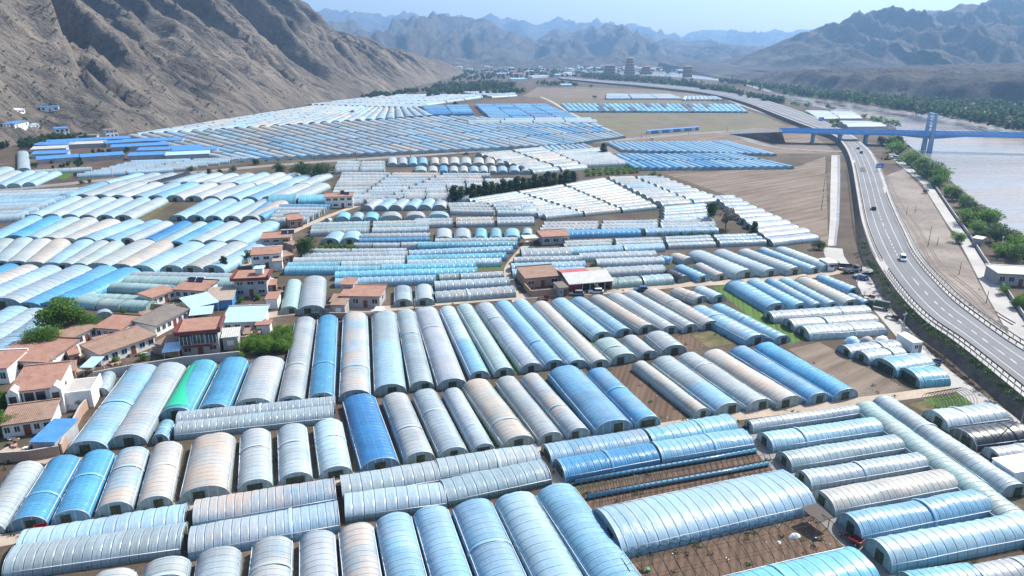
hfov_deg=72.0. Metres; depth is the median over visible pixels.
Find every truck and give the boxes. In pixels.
[836,261,853,267]
[842,264,861,273]
[868,298,890,310]
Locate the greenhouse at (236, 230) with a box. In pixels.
[204,220,260,244]
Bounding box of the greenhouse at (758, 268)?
[713,249,779,277]
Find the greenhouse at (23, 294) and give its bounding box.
[0,265,91,307]
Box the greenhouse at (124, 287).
[108,282,175,293]
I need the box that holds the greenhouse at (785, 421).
[744,405,859,432]
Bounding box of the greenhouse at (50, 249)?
[22,238,71,266]
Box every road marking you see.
[593,80,1016,363]
[667,87,1021,376]
[720,92,1021,357]
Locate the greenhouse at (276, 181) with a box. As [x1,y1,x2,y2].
[265,172,300,184]
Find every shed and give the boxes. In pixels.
[29,418,78,451]
[30,145,68,152]
[30,150,70,158]
[34,142,73,145]
[36,154,78,163]
[46,136,130,141]
[68,140,106,147]
[80,151,124,161]
[80,356,104,376]
[104,138,144,146]
[110,142,168,151]
[123,137,184,142]
[127,151,168,159]
[136,146,172,151]
[161,342,181,358]
[165,150,209,158]
[170,144,202,149]
[171,146,218,151]
[179,292,218,317]
[189,305,213,317]
[205,286,236,309]
[264,291,280,308]
[508,78,526,80]
[527,75,549,77]
[561,84,571,86]
[802,503,833,531]
[971,235,985,246]
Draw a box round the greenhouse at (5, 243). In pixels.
[0,238,14,251]
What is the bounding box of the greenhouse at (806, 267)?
[757,247,819,273]
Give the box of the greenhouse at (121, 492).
[95,446,149,517]
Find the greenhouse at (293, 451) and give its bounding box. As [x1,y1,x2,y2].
[277,423,313,485]
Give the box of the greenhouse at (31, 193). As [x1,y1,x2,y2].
[0,190,79,196]
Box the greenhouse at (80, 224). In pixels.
[42,217,98,239]
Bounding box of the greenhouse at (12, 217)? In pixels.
[0,213,27,222]
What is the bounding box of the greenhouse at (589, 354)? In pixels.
[532,300,609,368]
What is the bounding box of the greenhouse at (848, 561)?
[724,546,879,575]
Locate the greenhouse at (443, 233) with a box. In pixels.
[435,228,451,238]
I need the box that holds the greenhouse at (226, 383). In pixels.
[198,357,248,408]
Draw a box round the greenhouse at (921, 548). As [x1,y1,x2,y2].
[863,512,1023,574]
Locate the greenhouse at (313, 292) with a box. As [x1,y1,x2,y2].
[297,275,326,314]
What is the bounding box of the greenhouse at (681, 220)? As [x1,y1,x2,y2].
[659,219,713,222]
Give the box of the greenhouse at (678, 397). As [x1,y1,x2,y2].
[632,360,710,418]
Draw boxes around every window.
[0,372,6,378]
[3,427,10,433]
[13,426,20,431]
[33,423,40,429]
[121,348,127,354]
[139,341,144,347]
[148,338,153,344]
[184,348,191,352]
[209,344,216,349]
[353,298,358,303]
[372,299,377,303]
[528,280,534,284]
[999,276,1005,281]
[1008,277,1014,281]
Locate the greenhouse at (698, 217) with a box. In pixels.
[661,215,711,219]
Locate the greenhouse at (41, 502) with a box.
[8,455,80,531]
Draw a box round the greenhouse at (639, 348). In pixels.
[620,335,658,359]
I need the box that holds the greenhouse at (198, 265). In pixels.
[182,241,247,272]
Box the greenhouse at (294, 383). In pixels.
[277,316,315,401]
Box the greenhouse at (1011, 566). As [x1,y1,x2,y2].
[972,555,1023,575]
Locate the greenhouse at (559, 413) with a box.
[520,373,589,439]
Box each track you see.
[885,172,1012,321]
[886,179,1004,326]
[888,180,1012,324]
[892,195,1005,330]
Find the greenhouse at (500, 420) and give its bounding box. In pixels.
[462,378,534,447]
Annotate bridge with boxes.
[779,112,1023,151]
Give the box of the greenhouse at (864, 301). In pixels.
[846,293,871,306]
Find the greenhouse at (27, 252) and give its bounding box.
[3,238,51,265]
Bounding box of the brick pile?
[106,360,114,365]
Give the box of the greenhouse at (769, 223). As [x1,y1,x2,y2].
[743,219,790,228]
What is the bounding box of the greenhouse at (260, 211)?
[242,200,288,221]
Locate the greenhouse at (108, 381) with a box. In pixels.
[99,368,116,395]
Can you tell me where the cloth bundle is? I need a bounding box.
[789,533,799,538]
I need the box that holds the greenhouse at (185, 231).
[161,221,206,240]
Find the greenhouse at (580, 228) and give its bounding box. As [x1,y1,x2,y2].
[539,226,597,229]
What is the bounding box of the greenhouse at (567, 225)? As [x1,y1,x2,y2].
[541,223,598,228]
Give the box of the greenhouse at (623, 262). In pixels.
[593,256,665,267]
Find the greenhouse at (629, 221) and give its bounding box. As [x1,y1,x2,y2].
[602,219,657,223]
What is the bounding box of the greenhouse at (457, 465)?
[435,443,540,478]
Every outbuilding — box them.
[66,345,80,364]
[70,360,77,378]
[138,309,150,314]
[153,333,178,347]
[242,327,260,335]
[268,279,276,291]
[282,240,296,251]
[283,250,293,263]
[329,293,340,309]
[553,281,568,296]
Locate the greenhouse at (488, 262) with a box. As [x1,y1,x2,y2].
[407,257,501,266]
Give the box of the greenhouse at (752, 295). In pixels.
[724,280,787,312]
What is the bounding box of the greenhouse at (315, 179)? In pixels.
[292,172,332,185]
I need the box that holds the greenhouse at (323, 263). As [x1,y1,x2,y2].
[287,261,340,265]
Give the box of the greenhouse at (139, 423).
[108,362,186,447]
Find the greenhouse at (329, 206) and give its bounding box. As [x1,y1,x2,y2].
[279,204,331,210]
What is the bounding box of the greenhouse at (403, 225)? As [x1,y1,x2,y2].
[373,222,429,229]
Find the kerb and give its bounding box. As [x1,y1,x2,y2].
[567,77,1023,350]
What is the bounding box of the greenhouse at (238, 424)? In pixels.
[174,404,333,440]
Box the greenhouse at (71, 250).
[39,239,94,267]
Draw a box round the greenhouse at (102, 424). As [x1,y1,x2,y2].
[66,363,156,454]
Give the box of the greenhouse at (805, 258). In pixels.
[773,246,827,271]
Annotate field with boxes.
[56,173,71,179]
[125,309,153,314]
[139,201,174,218]
[242,323,288,355]
[274,468,278,485]
[314,462,318,478]
[352,447,358,471]
[393,437,402,464]
[452,216,496,221]
[465,97,562,109]
[477,265,503,268]
[479,421,498,448]
[503,350,517,373]
[523,87,705,99]
[528,86,786,135]
[531,246,557,247]
[578,456,772,509]
[581,333,610,365]
[606,126,839,153]
[610,362,684,422]
[633,518,841,575]
[667,156,827,244]
[673,334,702,348]
[692,331,736,347]
[714,285,762,317]
[753,314,803,343]
[789,342,909,396]
[885,169,1005,331]
[909,393,973,410]
[922,394,972,407]
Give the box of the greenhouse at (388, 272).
[335,267,477,277]
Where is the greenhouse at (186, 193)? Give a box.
[166,182,217,201]
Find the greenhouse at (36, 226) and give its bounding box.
[4,216,62,238]
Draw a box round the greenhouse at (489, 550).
[451,498,526,575]
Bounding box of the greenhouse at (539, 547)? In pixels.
[494,491,582,575]
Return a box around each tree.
[20,321,62,342]
[32,295,90,328]
[71,311,100,325]
[219,256,227,263]
[233,336,256,350]
[244,250,250,261]
[244,333,257,339]
[249,338,264,352]
[256,335,269,343]
[258,335,275,354]
[267,328,282,338]
[270,333,293,351]
[271,162,286,172]
[273,324,284,329]
[276,324,294,337]
[288,161,302,172]
[294,235,315,256]
[297,161,315,175]
[312,163,325,174]
[317,162,336,173]
[448,185,461,202]
[457,186,465,198]
[464,187,471,197]
[470,183,478,197]
[476,185,484,196]
[481,180,490,195]
[488,181,496,194]
[495,183,501,193]
[500,178,508,193]
[506,180,516,192]
[512,176,521,190]
[520,177,528,189]
[526,178,533,188]
[531,174,540,188]
[538,175,545,186]
[543,171,552,186]
[550,172,558,185]
[556,173,564,184]
[562,169,571,182]
[569,171,577,182]
[599,142,607,151]
[704,201,720,218]
[716,207,738,228]
[749,221,758,232]
[810,241,827,249]
[873,116,886,122]
[876,136,888,144]
[882,140,900,152]
[885,135,898,144]
[890,120,900,127]
[892,140,908,154]
[895,136,904,142]
[896,150,918,164]
[905,152,926,165]
[910,156,935,168]
[911,161,940,176]
[916,161,945,178]
[928,164,955,184]
[928,174,948,186]
[942,185,961,195]
[948,186,965,200]
[950,230,965,243]
[956,197,985,210]
[956,207,984,223]
[957,192,974,206]
[966,206,991,216]
[966,218,987,234]
[974,206,1000,224]
[975,222,1009,241]
[985,223,1000,228]
[988,241,1011,256]
[991,228,1022,243]
[992,208,1006,222]
[995,243,1023,259]
[998,282,1011,293]
[1004,233,1023,248]
[1008,293,1023,307]
[1010,244,1023,264]
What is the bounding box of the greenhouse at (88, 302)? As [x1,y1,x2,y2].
[75,295,104,309]
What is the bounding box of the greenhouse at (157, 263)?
[132,241,204,271]
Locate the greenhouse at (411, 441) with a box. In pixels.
[382,392,434,464]
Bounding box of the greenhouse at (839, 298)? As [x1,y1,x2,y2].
[794,276,860,305]
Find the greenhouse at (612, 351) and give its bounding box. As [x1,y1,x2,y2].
[592,337,637,364]
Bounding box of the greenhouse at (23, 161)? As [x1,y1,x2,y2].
[17,151,30,171]
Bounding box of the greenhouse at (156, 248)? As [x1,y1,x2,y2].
[112,240,174,268]
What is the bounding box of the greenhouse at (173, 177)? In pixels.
[147,172,191,183]
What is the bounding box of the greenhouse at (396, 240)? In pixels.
[359,237,430,242]
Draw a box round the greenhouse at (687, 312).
[642,288,715,330]
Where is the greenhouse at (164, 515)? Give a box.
[16,503,189,544]
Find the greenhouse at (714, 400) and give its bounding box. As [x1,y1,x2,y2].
[651,355,741,415]
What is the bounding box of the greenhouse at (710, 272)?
[692,263,727,280]
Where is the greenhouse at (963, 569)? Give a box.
[896,562,982,575]
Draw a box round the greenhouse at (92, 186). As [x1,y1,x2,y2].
[61,181,108,195]
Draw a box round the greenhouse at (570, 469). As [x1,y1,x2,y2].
[554,442,659,482]
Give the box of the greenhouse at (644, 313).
[607,292,678,333]
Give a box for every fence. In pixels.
[851,162,875,259]
[875,156,1023,341]
[883,269,1023,395]
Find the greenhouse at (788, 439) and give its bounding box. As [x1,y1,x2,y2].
[756,417,883,452]
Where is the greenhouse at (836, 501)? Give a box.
[812,469,957,516]
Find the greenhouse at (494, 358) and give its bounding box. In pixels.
[456,303,514,376]
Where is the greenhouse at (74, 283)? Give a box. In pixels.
[16,265,116,308]
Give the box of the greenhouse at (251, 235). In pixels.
[225,220,281,244]
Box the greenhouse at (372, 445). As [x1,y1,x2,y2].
[342,393,399,471]
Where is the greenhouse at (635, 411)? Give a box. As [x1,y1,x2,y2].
[586,367,660,428]
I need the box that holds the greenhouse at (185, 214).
[168,198,219,220]
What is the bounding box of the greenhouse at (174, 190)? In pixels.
[148,182,199,199]
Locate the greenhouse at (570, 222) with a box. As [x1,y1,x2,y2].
[543,221,598,224]
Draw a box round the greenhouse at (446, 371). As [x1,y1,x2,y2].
[414,306,465,389]
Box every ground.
[0,74,1023,575]
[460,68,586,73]
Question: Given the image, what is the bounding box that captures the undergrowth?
[0,0,1023,572]
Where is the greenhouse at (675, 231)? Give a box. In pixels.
[642,226,718,235]
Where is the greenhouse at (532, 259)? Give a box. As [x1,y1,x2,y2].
[513,255,580,262]
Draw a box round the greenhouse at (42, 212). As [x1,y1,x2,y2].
[24,196,81,217]
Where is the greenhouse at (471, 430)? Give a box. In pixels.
[443,387,494,452]
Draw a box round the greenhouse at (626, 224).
[600,222,657,225]
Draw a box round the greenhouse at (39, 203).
[13,195,63,213]
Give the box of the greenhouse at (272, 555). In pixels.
[248,536,293,575]
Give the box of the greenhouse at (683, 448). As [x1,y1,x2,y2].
[650,428,754,463]
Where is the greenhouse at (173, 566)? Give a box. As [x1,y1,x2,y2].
[142,556,191,575]
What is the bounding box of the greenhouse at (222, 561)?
[194,546,241,575]
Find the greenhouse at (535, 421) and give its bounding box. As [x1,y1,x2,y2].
[495,376,562,444]
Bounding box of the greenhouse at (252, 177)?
[232,172,269,184]
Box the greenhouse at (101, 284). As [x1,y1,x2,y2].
[40,266,140,307]
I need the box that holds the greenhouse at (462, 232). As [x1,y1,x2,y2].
[454,227,470,237]
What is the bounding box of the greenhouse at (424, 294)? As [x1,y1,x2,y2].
[414,283,434,305]
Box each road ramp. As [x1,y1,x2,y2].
[730,129,781,133]
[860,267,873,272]
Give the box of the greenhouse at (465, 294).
[434,285,515,302]
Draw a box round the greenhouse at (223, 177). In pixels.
[198,172,238,183]
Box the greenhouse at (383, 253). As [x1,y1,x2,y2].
[302,251,408,259]
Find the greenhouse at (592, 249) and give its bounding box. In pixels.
[570,245,623,254]
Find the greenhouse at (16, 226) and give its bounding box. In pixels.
[0,215,42,238]
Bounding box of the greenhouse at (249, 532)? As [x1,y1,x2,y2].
[188,500,340,560]
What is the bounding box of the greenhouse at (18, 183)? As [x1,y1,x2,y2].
[7,171,47,187]
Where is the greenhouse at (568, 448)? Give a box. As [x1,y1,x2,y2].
[541,429,649,467]
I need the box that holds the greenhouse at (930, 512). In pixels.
[836,489,992,543]
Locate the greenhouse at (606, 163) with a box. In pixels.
[578,159,626,167]
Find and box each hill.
[0,0,464,146]
[318,8,813,46]
[327,11,767,61]
[435,56,659,68]
[711,0,1023,71]
[892,22,1023,64]
[926,10,939,13]
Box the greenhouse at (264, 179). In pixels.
[250,172,285,184]
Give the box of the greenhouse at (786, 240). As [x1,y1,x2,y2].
[763,233,819,246]
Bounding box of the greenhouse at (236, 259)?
[203,242,267,272]
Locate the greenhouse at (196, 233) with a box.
[172,220,223,246]
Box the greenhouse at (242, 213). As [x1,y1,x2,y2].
[224,199,267,221]
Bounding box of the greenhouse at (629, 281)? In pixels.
[612,276,642,288]
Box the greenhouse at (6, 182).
[0,170,34,188]
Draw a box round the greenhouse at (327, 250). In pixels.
[309,248,350,252]
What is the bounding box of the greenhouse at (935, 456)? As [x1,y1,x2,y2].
[855,401,1023,516]
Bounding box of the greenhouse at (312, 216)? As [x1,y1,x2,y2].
[271,213,315,220]
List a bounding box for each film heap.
[844,336,859,343]
[859,336,873,342]
[874,335,887,340]
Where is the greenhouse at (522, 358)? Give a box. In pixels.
[475,302,542,373]
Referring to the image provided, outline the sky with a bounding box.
[302,0,987,36]
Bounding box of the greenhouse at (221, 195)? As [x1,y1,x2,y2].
[203,182,255,200]
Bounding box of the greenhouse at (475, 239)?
[435,237,517,242]
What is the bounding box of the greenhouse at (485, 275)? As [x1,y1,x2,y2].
[460,271,503,279]
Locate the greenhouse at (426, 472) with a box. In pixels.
[340,460,439,499]
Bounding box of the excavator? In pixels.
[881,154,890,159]
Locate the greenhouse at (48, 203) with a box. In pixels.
[0,201,55,206]
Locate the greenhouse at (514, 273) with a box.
[511,266,584,278]
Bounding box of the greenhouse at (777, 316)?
[763,305,871,323]
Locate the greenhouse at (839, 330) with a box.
[797,321,887,340]
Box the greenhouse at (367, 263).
[341,259,404,265]
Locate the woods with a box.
[0,65,1023,168]
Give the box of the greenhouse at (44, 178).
[22,171,61,186]
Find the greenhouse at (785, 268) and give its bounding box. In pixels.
[736,248,803,275]
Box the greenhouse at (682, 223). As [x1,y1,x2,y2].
[658,221,715,225]
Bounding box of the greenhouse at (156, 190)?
[130,182,180,198]
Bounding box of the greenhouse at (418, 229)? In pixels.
[372,226,429,233]
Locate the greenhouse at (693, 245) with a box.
[665,241,715,249]
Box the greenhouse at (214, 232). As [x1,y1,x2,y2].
[188,221,240,243]
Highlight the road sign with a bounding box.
[876,163,883,170]
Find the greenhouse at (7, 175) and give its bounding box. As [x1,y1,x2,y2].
[0,170,21,184]
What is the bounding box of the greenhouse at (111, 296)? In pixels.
[84,293,124,298]
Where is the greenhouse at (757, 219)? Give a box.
[737,215,781,224]
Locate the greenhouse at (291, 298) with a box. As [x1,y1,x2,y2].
[280,278,301,313]
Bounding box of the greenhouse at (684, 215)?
[660,212,706,218]
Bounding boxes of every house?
[0,122,12,126]
[0,348,28,383]
[0,397,61,437]
[5,360,102,413]
[6,336,81,369]
[10,121,28,129]
[12,108,24,113]
[27,123,38,127]
[40,105,58,111]
[49,321,96,343]
[52,126,69,134]
[78,134,98,137]
[79,325,156,365]
[93,313,140,335]
[102,128,118,136]
[131,303,189,336]
[137,285,175,303]
[171,276,218,298]
[173,313,240,355]
[223,304,272,335]
[230,265,273,296]
[250,245,282,270]
[260,229,294,248]
[284,213,303,227]
[324,190,353,207]
[329,277,386,319]
[515,264,561,296]
[521,228,570,244]
[984,264,1023,285]
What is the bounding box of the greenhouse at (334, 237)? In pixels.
[320,231,344,244]
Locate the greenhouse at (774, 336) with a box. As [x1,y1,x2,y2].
[710,303,790,344]
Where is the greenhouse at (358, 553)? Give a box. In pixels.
[338,522,381,575]
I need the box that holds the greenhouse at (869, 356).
[855,346,907,365]
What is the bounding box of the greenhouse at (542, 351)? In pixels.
[494,300,564,369]
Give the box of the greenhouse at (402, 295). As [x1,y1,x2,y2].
[393,285,412,306]
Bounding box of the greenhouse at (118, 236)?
[101,219,161,242]
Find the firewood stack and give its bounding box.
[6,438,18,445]
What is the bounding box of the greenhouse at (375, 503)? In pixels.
[344,482,446,521]
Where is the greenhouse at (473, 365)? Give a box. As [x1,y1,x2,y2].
[439,306,489,379]
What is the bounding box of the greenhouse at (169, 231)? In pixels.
[145,220,192,240]
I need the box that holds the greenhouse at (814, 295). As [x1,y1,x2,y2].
[779,277,838,307]
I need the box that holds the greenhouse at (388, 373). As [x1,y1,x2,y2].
[371,310,406,395]
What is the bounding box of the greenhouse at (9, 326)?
[0,308,42,339]
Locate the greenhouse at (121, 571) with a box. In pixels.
[96,567,137,575]
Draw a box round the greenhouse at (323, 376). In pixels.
[309,314,337,397]
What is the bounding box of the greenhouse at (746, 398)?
[677,352,771,411]
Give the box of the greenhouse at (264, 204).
[248,201,271,216]
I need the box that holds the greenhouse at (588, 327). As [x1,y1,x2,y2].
[551,297,611,340]
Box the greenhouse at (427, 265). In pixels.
[381,262,475,269]
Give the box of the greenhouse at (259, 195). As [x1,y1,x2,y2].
[243,183,291,202]
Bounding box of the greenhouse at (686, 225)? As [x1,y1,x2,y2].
[659,224,716,227]
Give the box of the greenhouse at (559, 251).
[519,247,571,256]
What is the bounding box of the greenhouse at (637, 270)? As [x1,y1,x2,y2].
[601,264,665,276]
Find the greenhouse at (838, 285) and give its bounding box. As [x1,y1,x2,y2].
[815,274,860,293]
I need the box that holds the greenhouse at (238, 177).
[216,173,253,184]
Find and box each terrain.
[560,78,1023,423]
[657,62,1023,103]
[730,132,784,142]
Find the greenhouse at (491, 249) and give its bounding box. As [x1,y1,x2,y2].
[409,246,513,254]
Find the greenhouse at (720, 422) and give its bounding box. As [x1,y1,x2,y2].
[640,414,738,441]
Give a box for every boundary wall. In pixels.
[0,445,60,462]
[59,398,88,454]
[93,351,239,376]
[152,303,189,312]
[152,347,179,357]
[895,151,1023,318]
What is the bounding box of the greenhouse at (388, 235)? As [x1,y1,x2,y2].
[360,232,430,237]
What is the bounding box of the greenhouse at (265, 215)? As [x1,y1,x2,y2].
[258,206,276,219]
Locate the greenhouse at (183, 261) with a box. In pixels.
[160,241,227,271]
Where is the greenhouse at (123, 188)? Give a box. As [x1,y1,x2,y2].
[94,181,145,198]
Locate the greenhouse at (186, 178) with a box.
[163,173,206,183]
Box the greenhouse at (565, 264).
[510,260,586,268]
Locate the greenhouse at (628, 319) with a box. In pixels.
[589,294,654,333]
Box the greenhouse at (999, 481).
[872,395,1023,497]
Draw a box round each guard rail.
[621,83,853,158]
[624,81,883,186]
[854,162,882,260]
[886,192,1023,348]
[888,268,1023,387]
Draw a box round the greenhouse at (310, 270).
[284,265,380,274]
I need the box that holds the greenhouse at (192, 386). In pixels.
[160,359,217,419]
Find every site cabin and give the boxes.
[819,258,837,270]
[896,332,921,352]
[992,453,1023,482]
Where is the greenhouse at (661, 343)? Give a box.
[643,330,686,355]
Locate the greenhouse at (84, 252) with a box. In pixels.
[56,240,108,269]
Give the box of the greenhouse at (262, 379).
[235,356,284,405]
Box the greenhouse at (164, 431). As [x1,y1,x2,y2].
[152,419,174,444]
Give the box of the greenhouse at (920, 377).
[901,365,950,388]
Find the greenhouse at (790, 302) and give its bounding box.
[747,279,808,309]
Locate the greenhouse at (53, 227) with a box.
[26,216,79,238]
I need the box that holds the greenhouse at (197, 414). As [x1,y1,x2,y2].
[176,396,335,421]
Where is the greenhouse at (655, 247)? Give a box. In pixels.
[622,244,665,251]
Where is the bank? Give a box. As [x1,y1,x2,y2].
[596,69,1023,131]
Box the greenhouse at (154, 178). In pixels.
[131,172,176,183]
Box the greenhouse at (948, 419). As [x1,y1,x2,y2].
[922,403,1009,432]
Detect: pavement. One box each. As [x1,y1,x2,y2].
[562,78,1023,395]
[568,77,1023,349]
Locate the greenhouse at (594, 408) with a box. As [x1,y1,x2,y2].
[547,365,632,435]
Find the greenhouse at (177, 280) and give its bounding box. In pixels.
[121,275,233,286]
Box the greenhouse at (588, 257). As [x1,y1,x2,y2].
[577,250,656,261]
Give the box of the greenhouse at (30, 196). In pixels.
[0,194,70,199]
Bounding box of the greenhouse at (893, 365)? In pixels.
[873,353,934,377]
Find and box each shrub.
[0,388,7,410]
[0,410,17,433]
[111,355,119,361]
[139,352,149,359]
[185,166,194,171]
[228,165,236,171]
[252,158,259,163]
[254,293,260,299]
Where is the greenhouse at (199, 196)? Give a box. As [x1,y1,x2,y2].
[185,182,236,201]
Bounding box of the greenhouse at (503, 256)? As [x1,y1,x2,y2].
[407,252,506,260]
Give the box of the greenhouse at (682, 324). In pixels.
[624,290,698,332]
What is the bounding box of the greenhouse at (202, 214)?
[187,198,236,220]
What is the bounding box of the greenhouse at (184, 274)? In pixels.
[129,271,232,276]
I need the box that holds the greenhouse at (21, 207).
[0,204,46,210]
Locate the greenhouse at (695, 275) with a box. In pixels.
[673,264,710,282]
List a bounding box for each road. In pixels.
[0,130,734,190]
[559,77,1023,366]
[560,77,1023,384]
[561,77,1023,362]
[567,78,1023,375]
[568,78,1023,372]
[715,132,841,151]
[889,152,1023,343]
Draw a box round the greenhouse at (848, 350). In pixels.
[836,339,901,358]
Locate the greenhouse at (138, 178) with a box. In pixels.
[121,172,160,183]
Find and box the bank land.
[715,75,1015,116]
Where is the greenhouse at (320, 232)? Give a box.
[310,227,369,236]
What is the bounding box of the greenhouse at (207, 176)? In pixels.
[180,172,223,183]
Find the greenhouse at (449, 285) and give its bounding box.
[434,277,509,290]
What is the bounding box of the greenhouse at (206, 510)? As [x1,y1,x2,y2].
[192,478,336,525]
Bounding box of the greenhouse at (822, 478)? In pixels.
[795,452,928,490]
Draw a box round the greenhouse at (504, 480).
[439,459,551,507]
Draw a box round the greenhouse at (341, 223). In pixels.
[312,221,370,225]
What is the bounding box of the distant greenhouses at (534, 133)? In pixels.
[32,91,886,319]
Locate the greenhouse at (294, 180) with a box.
[278,172,314,184]
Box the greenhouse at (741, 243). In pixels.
[716,239,766,246]
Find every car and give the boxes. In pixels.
[304,311,322,318]
[569,289,584,295]
[588,287,603,293]
[633,285,648,291]
[852,274,868,280]
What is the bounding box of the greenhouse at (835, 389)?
[753,342,857,401]
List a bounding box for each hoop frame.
[574,446,771,497]
[586,459,781,505]
[621,514,847,575]
[921,387,976,407]
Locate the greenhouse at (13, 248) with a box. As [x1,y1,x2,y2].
[0,237,32,265]
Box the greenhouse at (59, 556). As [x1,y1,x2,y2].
[2,522,189,575]
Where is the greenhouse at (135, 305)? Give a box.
[121,300,157,311]
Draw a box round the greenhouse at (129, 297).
[120,294,148,303]
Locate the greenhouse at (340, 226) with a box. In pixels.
[311,224,369,228]
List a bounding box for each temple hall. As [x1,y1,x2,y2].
[603,65,615,73]
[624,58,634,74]
[639,66,651,74]
[682,66,691,77]
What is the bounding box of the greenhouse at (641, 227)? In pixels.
[600,225,657,231]
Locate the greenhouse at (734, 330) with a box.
[692,305,766,345]
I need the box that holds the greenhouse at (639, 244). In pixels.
[615,243,663,245]
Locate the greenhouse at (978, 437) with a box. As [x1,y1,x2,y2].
[948,421,1023,451]
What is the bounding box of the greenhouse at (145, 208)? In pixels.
[115,197,168,220]
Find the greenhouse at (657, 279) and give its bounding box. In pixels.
[639,274,674,285]
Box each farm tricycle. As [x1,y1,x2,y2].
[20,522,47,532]
[537,295,549,299]
[838,529,864,546]
[862,294,875,298]
[885,314,899,320]
[931,358,942,365]
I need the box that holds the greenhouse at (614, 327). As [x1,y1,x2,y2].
[570,296,631,337]
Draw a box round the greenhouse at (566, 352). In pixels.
[512,299,587,367]
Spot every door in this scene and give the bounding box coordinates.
[0,301,5,307]
[23,424,31,434]
[24,520,35,528]
[60,514,71,523]
[74,356,80,364]
[79,445,90,453]
[85,333,89,341]
[110,505,120,514]
[123,438,134,445]
[131,345,136,354]
[153,499,163,507]
[171,411,177,418]
[184,526,187,541]
[193,491,205,501]
[198,347,203,354]
[247,483,262,490]
[249,289,253,295]
[286,476,304,484]
[304,308,310,313]
[328,470,342,478]
[363,300,367,306]
[375,462,385,469]
[388,387,396,393]
[417,455,424,462]
[422,383,428,388]
[448,381,456,387]
[450,450,457,455]
[477,446,489,451]
[501,370,505,376]
[514,439,522,445]
[528,366,533,372]
[544,448,549,462]
[545,435,551,443]
[551,362,556,368]
[557,463,561,476]
[572,431,578,438]
[614,423,622,431]
[617,357,623,363]
[641,419,654,427]
[671,348,677,354]
[701,411,705,417]
[728,405,735,413]
[755,337,760,343]
[759,401,766,409]
[761,435,766,445]
[781,456,786,466]
[782,399,789,407]
[798,472,803,482]
[816,395,823,402]
[818,494,824,506]
[842,392,849,399]
[846,520,853,534]
[859,354,863,361]
[874,548,883,564]
[877,361,892,374]
[901,370,915,384]
[934,416,941,427]
[961,435,969,446]
[1013,487,1022,496]
[1018,279,1023,285]
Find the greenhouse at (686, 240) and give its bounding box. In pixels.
[664,238,713,244]
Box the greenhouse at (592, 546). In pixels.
[535,483,640,575]
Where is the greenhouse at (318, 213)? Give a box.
[274,210,321,216]
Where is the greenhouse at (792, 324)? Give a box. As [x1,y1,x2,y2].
[782,313,878,331]
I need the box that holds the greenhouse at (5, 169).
[0,166,14,174]
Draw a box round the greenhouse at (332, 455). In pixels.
[313,418,352,479]
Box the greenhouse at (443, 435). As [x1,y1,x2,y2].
[412,388,467,457]
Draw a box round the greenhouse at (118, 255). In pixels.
[87,239,155,268]
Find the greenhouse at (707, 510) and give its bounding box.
[592,469,815,557]
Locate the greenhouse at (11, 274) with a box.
[0,264,38,283]
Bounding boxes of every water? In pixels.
[578,69,1023,233]
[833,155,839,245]
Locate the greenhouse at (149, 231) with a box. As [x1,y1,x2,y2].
[122,220,173,243]
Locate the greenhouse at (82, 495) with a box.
[51,449,115,525]
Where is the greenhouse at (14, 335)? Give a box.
[0,317,59,348]
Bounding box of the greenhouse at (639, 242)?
[614,240,663,244]
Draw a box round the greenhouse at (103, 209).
[79,196,133,218]
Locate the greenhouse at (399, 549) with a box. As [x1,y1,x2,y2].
[375,512,426,575]
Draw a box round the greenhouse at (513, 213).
[497,210,541,217]
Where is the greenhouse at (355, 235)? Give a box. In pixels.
[341,230,360,243]
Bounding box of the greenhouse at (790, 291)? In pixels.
[765,278,823,307]
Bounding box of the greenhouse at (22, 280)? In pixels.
[0,265,61,296]
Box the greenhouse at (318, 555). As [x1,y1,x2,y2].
[299,530,338,575]
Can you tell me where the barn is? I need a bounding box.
[557,267,614,292]
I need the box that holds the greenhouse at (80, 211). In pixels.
[61,196,115,218]
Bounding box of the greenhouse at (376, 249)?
[351,248,406,251]
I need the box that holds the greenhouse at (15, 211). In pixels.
[0,209,36,213]
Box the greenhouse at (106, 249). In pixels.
[70,241,124,265]
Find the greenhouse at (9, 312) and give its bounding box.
[0,306,27,323]
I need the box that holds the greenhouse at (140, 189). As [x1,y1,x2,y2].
[111,182,163,198]
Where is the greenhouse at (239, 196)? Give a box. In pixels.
[223,183,274,201]
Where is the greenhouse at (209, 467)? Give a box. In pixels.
[179,432,236,503]
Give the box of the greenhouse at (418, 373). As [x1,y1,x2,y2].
[396,309,434,391]
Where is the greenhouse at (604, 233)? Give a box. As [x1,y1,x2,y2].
[566,228,641,238]
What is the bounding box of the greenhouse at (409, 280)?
[335,274,435,287]
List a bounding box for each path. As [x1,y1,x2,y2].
[0,386,953,546]
[0,446,81,463]
[77,362,96,375]
[242,203,366,265]
[268,270,844,317]
[504,240,531,301]
[541,97,578,116]
[541,456,568,483]
[725,99,765,113]
[745,429,896,575]
[824,247,853,271]
[828,155,836,245]
[854,271,1023,425]
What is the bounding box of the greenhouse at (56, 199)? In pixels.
[0,197,65,203]
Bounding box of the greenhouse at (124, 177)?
[104,172,144,183]
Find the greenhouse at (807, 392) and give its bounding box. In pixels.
[729,345,829,405]
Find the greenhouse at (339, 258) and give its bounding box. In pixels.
[293,255,405,261]
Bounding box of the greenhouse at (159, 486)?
[136,441,182,510]
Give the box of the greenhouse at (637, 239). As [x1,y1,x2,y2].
[613,237,661,242]
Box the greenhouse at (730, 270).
[686,249,754,279]
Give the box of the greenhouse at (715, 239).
[713,236,762,242]
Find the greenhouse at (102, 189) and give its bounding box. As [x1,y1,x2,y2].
[76,181,127,197]
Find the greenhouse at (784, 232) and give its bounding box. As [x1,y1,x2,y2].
[756,227,809,237]
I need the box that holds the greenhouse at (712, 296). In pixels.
[692,285,725,302]
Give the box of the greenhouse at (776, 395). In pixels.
[702,349,801,409]

